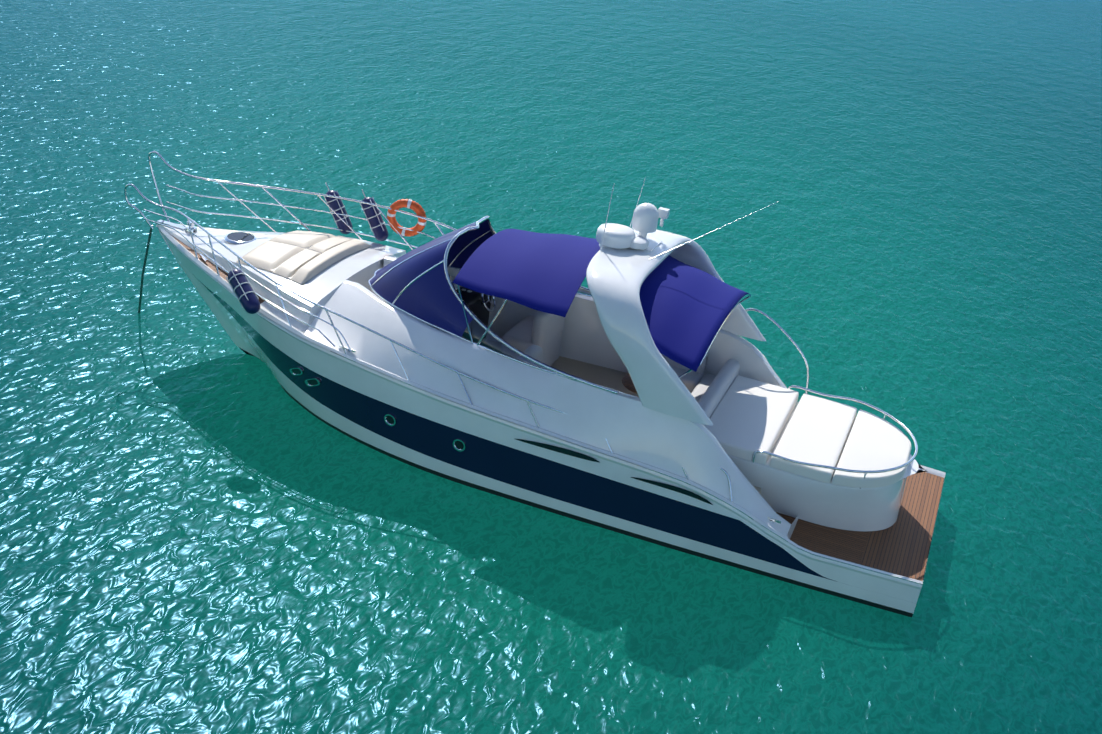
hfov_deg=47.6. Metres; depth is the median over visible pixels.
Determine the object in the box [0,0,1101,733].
sea water
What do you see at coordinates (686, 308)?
bimini canvas
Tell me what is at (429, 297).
windscreen glass
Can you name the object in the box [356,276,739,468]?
cockpit furniture
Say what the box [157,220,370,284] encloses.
foredeck fittings
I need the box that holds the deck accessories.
[138,183,780,523]
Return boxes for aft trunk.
[691,402,927,531]
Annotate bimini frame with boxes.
[458,285,750,377]
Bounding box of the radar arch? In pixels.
[586,229,765,425]
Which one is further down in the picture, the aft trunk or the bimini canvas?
the aft trunk
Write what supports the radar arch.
on the yacht hull
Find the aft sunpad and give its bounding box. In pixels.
[705,375,910,487]
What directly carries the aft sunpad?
on the aft trunk
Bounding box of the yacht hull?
[157,227,945,616]
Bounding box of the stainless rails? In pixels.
[124,151,917,501]
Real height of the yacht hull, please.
2.810 m
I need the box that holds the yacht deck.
[157,224,945,583]
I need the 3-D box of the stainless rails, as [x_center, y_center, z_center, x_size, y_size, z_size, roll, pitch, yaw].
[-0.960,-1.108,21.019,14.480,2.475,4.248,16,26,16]
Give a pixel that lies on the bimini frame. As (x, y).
(685, 373)
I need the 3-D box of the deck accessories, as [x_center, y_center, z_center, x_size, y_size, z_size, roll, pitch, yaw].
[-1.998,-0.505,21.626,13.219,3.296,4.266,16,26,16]
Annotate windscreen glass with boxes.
[370,220,591,371]
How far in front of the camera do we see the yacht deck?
19.62 m
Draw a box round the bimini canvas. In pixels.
[452,229,750,371]

